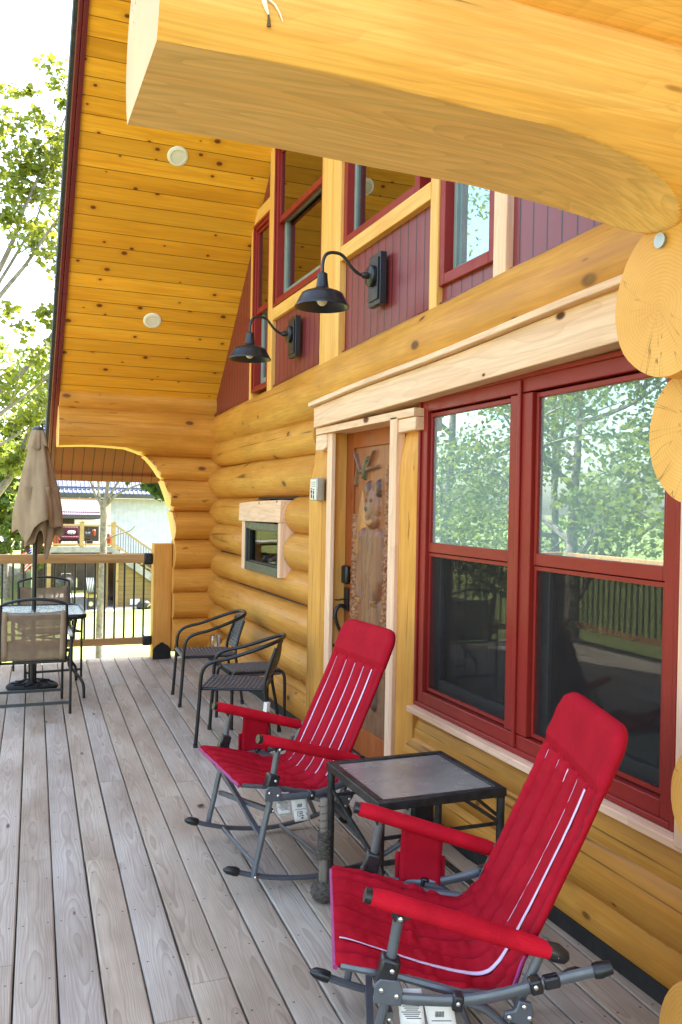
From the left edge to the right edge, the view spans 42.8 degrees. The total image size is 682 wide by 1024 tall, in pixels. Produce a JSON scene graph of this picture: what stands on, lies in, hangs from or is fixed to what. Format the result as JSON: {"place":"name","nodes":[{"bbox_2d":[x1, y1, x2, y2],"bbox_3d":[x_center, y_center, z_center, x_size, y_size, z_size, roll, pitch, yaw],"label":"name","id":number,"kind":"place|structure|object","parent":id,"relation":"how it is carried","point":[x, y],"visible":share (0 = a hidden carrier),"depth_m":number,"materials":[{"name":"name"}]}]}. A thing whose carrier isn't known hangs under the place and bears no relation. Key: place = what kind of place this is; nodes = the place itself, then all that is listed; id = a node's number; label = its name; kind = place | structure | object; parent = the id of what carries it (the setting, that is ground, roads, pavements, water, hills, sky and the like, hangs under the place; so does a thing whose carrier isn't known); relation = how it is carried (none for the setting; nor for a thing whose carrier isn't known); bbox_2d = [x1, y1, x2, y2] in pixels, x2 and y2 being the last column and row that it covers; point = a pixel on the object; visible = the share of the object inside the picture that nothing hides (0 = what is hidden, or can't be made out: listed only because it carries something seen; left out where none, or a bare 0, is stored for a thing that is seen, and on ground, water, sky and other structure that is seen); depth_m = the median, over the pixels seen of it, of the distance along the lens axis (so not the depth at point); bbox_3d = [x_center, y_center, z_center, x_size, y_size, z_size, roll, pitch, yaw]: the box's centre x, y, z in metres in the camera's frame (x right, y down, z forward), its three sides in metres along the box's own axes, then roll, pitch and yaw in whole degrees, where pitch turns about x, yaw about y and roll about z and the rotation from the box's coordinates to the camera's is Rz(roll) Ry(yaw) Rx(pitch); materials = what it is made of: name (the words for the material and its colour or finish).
{"place":"outdoors","nodes":[
{"label":"outdoors","id":0,"kind":"place"},
{"bbox_2d":[0,0,134,498],"label":"sky","id":1,"kind":"structure","parent":0,"point":[29,29],"materials":[{"name":"white"}]},
{"bbox_2d":[0,539,174,662],"bbox_3d":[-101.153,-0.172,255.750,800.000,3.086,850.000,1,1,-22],"label":"lawn","id":2,"kind":"structure","parent":0,"point":[127,651],"depth_m":33.94,"materials":[{"name":"green plant"}]},
{"bbox_2d":[0,565,19,575],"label":"gravel mound","id":3,"kind":"object","parent":2,"relation":"on","point":[16,571],"visible":0.26,"depth_m":57.23,"materials":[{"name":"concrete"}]},
{"bbox_2d":[12,541,20,549],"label":"conical shrub","id":4,"kind":"object","parent":2,"relation":"on","point":[16,546],"visible":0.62,"depth_m":84.22,"materials":[{"name":"green plant"}]},
{"bbox_2d":[23,545,32,587],"bbox_3d":[-10.198,2.877,28.271,0.352,3.620,0.135,1,1,-22],"label":"flag","id":5,"kind":"object","parent":2,"relation":"on","point":[27,566],"visible":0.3,"depth_m":28.30,"materials":[{"name":"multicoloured fabric"}]},
{"bbox_2d":[0,439,63,597],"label":"shade tree","id":6,"kind":"object","parent":2,"relation":"on","point":[8,498],"visible":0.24,"depth_m":43.37,"materials":[{"name":"green plant"}]},
{"bbox_2d":[0,51,68,495],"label":"maple tree","id":7,"kind":"object","parent":2,"relation":"on","point":[35,237],"visible":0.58,"depth_m":18.67,"materials":[{"name":"green plant"}]},
{"bbox_2d":[0,387,72,578],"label":"shade tree","id":8,"kind":"object","parent":2,"relation":"on","point":[18,438],"visible":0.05,"depth_m":53.25,"materials":[{"name":"green plant"}]},
{"bbox_2d":[0,335,102,538],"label":"shade tree","id":9,"kind":"object","parent":2,"relation":"on","point":[9,353],"visible":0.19,"depth_m":47.47,"materials":[{"name":"green plant"}]},
{"bbox_2d":[42,521,151,606],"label":"raised deck","id":10,"kind":"structure","parent":2,"relation":"on","point":[72,546],"depth_m":40.75,"materials":[{"name":"wood"}]},
{"bbox_2d":[53,535,58,545],"bbox_3d":[-13.102,1.316,40.009,0.330,0.510,0.340,1,1,-22],"label":"planter","id":11,"kind":"object","parent":10,"relation":"on","point":[55,540],"visible":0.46,"depth_m":39.86,"materials":[{"name":"ceramic"}]},
{"bbox_2d":[59,527,78,545],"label":"outdoor sofa","id":12,"kind":"object","parent":10,"relation":"on","point":[70,531],"visible":0.8,"depth_m":40.92,"materials":[{"name":"red fabric"}]},
{"bbox_2d":[84,527,95,545],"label":"smoker grill","id":13,"kind":"object","parent":10,"relation":"on","point":[86,536],"visible":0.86,"depth_m":40.88,"materials":[{"name":"black metal"}]},
{"bbox_2d":[107,534,110,545],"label":"orange pot","id":14,"kind":"object","parent":10,"relation":"on","point":[108,540],"visible":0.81,"depth_m":40.78,"materials":[{"name":"paint"}]},
{"bbox_2d":[37,418,171,589],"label":"white barn","id":15,"kind":"structure","parent":2,"relation":"on","point":[144,514],"depth_m":49.44,"materials":[{"name":"metal"}]},
{"bbox_2d":[89,481,164,658],"bbox_3d":[-6.829,0.209,27.085,4.286,9.102,2.830,1,1,-22],"label":"young maple","id":16,"kind":"object","parent":2,"relation":"on","point":[153,489],"visible":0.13,"depth_m":26.91,"materials":[{"name":"grey plant"}]},
{"bbox_2d":[136,600,150,608],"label":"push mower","id":17,"kind":"object","parent":2,"relation":"on","point":[147,604],"visible":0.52,"depth_m":40.38,"materials":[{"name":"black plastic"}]},
{"bbox_2d":[70,593,136,611],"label":"patio slab","id":18,"kind":"structure","parent":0,"point":[80,600],"depth_m":41.19,"materials":[{"name":"concrete"}]},
{"bbox_2d":[56,573,76,603],"bbox_3d":[-12.496,3.581,39.425,1.020,1.663,0.880,1,1,-22],"label":"kettle grill","id":19,"kind":"object","parent":18,"relation":"on","point":[60,583],"visible":0.38,"depth_m":39.18,"materials":[{"name":"grey metal"}]},
{"bbox_2d":[86,598,93,609],"bbox_3d":[-11.410,4.158,39.663,0.330,0.525,0.371,1,1,-22],"label":"speaker box","id":20,"kind":"object","parent":18,"relation":"on","point":[91,603],"visible":0.88,"depth_m":39.52,"materials":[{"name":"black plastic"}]},
{"bbox_2d":[86,593,96,597],"bbox_3d":[-11.375,3.789,39.683,0.460,0.205,0.350,1,1,-22],"label":"yellow crate","id":21,"kind":"object","parent":20,"relation":"on","point":[91,595],"visible":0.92,"depth_m":39.51,"materials":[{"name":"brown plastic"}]},
{"bbox_2d":[86,577,97,609],"bbox_3d":[-11.291,3.705,39.660,0.652,1.456,0.880,1,1,-22],"label":"striped lounger","id":22,"kind":"object","parent":18,"relation":"on","point":[89,583],"visible":0.81,"depth_m":39.80,"materials":[{"name":"white paint"}]},
{"bbox_2d":[45,0,681,1023],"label":"log house","id":23,"kind":"structure","parent":0,"point":[475,420],"depth_m":3.86,"materials":[{"name":"golden yellow varnished pine logs"},{"name":"maroon siding"},{"name":"red paint"}]},
{"bbox_2d":[0,666,188,1023],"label":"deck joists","id":24,"kind":"object","parent":23,"relation":"attached to","point":[52,877],"depth_m":3.71,"materials":[{"name":"wood"}]},
{"bbox_2d":[0,655,661,1023],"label":"porch deck","id":25,"kind":"structure","parent":24,"relation":"on","point":[239,949],"depth_m":3.69,"materials":[{"name":"grey wood"}]},
{"bbox_2d":[6,664,57,690],"bbox_3d":[-2.654,1.351,7.490,0.428,0.310,0.428,1,1,-22],"label":"umbrella base","id":26,"kind":"object","parent":25,"relation":"on","point":[39,683],"visible":0.77,"depth_m":7.41,"materials":[{"name":"black metal"}]},
{"bbox_2d":[11,426,63,683],"bbox_3d":[-2.584,0.367,7.426,0.351,2.202,0.346,1,1,29],"label":"patio umbrella","id":27,"kind":"object","parent":26,"relation":"in","point":[37,519],"visible":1,"depth_m":7.34,"materials":[{"name":"beige fabric"}]},
{"bbox_2d":[0,598,72,713],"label":"sling chair","id":28,"kind":"object","parent":25,"relation":"on","point":[32,638],"visible":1,"depth_m":6.51,"materials":[{"name":"beige fabric"}]},
{"bbox_2d":[2,604,86,697],"bbox_3d":[-2.589,1.165,7.319,0.806,0.689,0.796,1,1,-22],"label":"patio table","id":29,"kind":"object","parent":25,"relation":"on","point":[76,612],"visible":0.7,"depth_m":7.36,"materials":[{"name":"grey glass"}]},
{"bbox_2d":[12,576,82,678],"bbox_3d":[-2.709,1.058,8.065,0.566,0.886,0.577,1,1,-28],"label":"sling chair","id":30,"kind":"object","parent":25,"relation":"on","point":[60,593],"visible":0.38,"depth_m":8.28,"materials":[{"name":"beige"}]},
{"bbox_2d":[150,543,171,658],"bbox_3d":[-1.856,0.915,8.992,0.188,1.186,0.171,1,1,-22],"label":"rail post","id":31,"kind":"object","parent":25,"relation":"on","point":[161,597],"visible":1,"depth_m":8.93,"materials":[{"name":"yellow wood"}]},
{"bbox_2d":[0,553,152,646],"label":"porch railing","id":32,"kind":"object","parent":31,"relation":"attached to","point":[143,558],"visible":0.84,"depth_m":8.76,"materials":[{"name":"black metal"}]},
{"bbox_2d":[171,609,246,707],"bbox_3d":[-1.074,1.176,7.163,0.577,0.729,0.500,1,1,-18],"label":"wicker armchair","id":33,"kind":"object","parent":25,"relation":"on","point":[237,623],"visible":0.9,"depth_m":7.17,"materials":[{"name":"black wicker"}]},
{"bbox_2d":[193,633,286,747],"bbox_3d":[-0.669,1.194,5.954,0.577,0.729,0.500,1,1,3],"label":"wicker armchair","id":34,"kind":"object","parent":25,"relation":"on","point":[213,682],"visible":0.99,"depth_m":5.84,"materials":[{"name":"black wicker"}]},
{"bbox_2d":[215,661,285,729],"bbox_3d":[-0.674,1.347,6.466,0.425,0.409,0.403,1,1,-24],"label":"side table","id":35,"kind":"object","parent":25,"relation":"on","point":[252,668],"visible":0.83,"depth_m":6.37,"materials":[{"name":"grey wicker"}]},
{"bbox_2d":[184,619,400,879],"bbox_3d":[-0.204,1.049,4.021,0.886,1.039,0.729,1,1,-25],"label":"rocking chair","id":36,"kind":"object","parent":25,"relation":"on","point":[328,728],"visible":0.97,"depth_m":4.01,"materials":[{"name":"red fabric"}]},
{"bbox_2d":[326,751,506,884],"bbox_3d":[0.277,1.312,3.424,0.530,0.566,0.525,1,1,-22],"label":"side table","id":37,"kind":"object","parent":25,"relation":"on","point":[437,779],"visible":0.75,"depth_m":3.37,"materials":[{"name":"black metal"}]},
{"bbox_2d":[309,798,330,902],"bbox_3d":[-0.070,1.381,3.556,0.110,0.415,0.110,1,1,-22],"label":"wrapped stick","id":38,"kind":"object","parent":37,"relation":"attached to","point":[319,892],"visible":0.9,"depth_m":3.54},
{"bbox_2d":[403,805,433,821],"bbox_3d":[0.382,1.398,4.209,0.158,0.385,0.185,1,1,-22],"label":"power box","id":39,"kind":"object","parent":25,"relation":"on","point":[426,813],"visible":0.08,"depth_m":4.16,"materials":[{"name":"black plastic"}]},
{"bbox_2d":[309,692,627,1023],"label":"rocking chair","id":40,"kind":"object","parent":25,"relation":"on","point":[415,921],"visible":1,"depth_m":2.38,"materials":[{"name":"red fabric"}]},
{"bbox_2d":[143,313,160,327],"bbox_3d":[-1.755,-1.778,8.099,0.168,0.016,0.168,1,-43,-22],"label":"recessed light","id":41,"kind":"object","parent":23,"relation":"on","point":[151,320],"visible":1,"depth_m":8.09,"materials":[{"name":"white plastic"}]},
{"bbox_2d":[167,146,187,165],"bbox_3d":[-1.316,-2.865,7.018,0.168,0.016,0.168,1,-43,-22],"label":"recessed light","id":42,"kind":"object","parent":23,"relation":"on","point":[177,155],"visible":1,"depth_m":7.01,"materials":[{"name":"white plastic"}]},
{"bbox_2d":[213,633,219,646],"bbox_3d":[-1.244,1.283,8.584,0.085,0.160,0.120,1,1,-22],"label":"outlet cover","id":43,"kind":"object","parent":23,"relation":"attached to","point":[217,639],"visible":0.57,"depth_m":8.57,"materials":[{"name":"white plastic"}]},
{"bbox_2d":[251,210,269,393],"bbox_3d":[-0.627,-1.769,7.445,0.142,1.457,0.482,1,1,-22],"label":"window","id":44,"kind":"structure","parent":23,"relation":"in","point":[261,230],"depth_m":7.57,"materials":[{"name":"red paint"}]},
{"bbox_2d":[228,315,300,362],"bbox_3d":[-0.572,-1.288,6.426,0.519,0.342,0.314,1,1,-22],"label":"barn lamp","id":45,"kind":"object","parent":23,"relation":"attached to","point":[249,351],"visible":1,"depth_m":6.43,"materials":[{"name":"metal"}]},
{"bbox_2d":[239,500,294,577],"bbox_3d":[-0.495,0.225,7.268,0.408,0.645,1.274,1,1,-22],"label":"small window","id":46,"kind":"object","parent":23,"relation":"attached to","point":[254,516],"visible":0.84,"depth_m":7.14,"materials":[{"name":"brown wood"}]},
{"bbox_2d":[272,148,322,307],"bbox_3d":[-0.269,-2.310,6.562,0.142,1.317,1.152,1,1,-22],"label":"window","id":47,"kind":"structure","parent":23,"relation":"in","point":[298,176],"depth_m":6.74,"materials":[{"name":"red paint"}]},
{"bbox_2d":[310,478,324,500],"bbox_3d":[-0.160,-0.151,5.840,0.061,0.150,0.123,1,1,-22],"label":"guest box","id":48,"kind":"object","parent":23,"relation":"attached to","point":[317,487],"visible":1,"depth_m":5.79,"materials":[{"name":"silver metal"}]},
{"bbox_2d":[294,251,386,312],"bbox_3d":[-0.010,-1.338,5.008,0.519,0.342,0.314,1,1,-22],"label":"barn lamp","id":49,"kind":"object","parent":23,"relation":"attached to","point":[321,297],"visible":1,"depth_m":5.02,"materials":[{"name":"metal"}]},
{"bbox_2d":[332,426,389,757],"bbox_3d":[0.165,0.505,5.331,0.149,2.044,0.930,1,1,-22],"label":"door","id":50,"kind":"structure","parent":23,"relation":"in","point":[364,571],"depth_m":5.37,"materials":[{"name":"brown wood"}]},
{"bbox_2d":[343,162,430,244],"bbox_3d":[0.289,-2.718,5.168,0.120,2.005,1.100,1,1,-22],"label":"window","id":51,"kind":"structure","parent":23,"relation":"in","point":[370,193],"depth_m":5.40,"materials":[{"name":"red paint"}]},
{"bbox_2d":[439,180,494,286],"bbox_3d":[0.666,-2.072,4.190,0.120,1.865,0.535,1,1,-22],"label":"window","id":52,"kind":"structure","parent":23,"relation":"in","point":[466,211],"depth_m":4.31,"materials":[{"name":"red paint"}]},
{"bbox_2d":[413,350,680,831],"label":"window","id":53,"kind":"structure","parent":23,"relation":"in","point":[548,532],"depth_m":3.56,"materials":[{"name":"red paint"}]}
]}

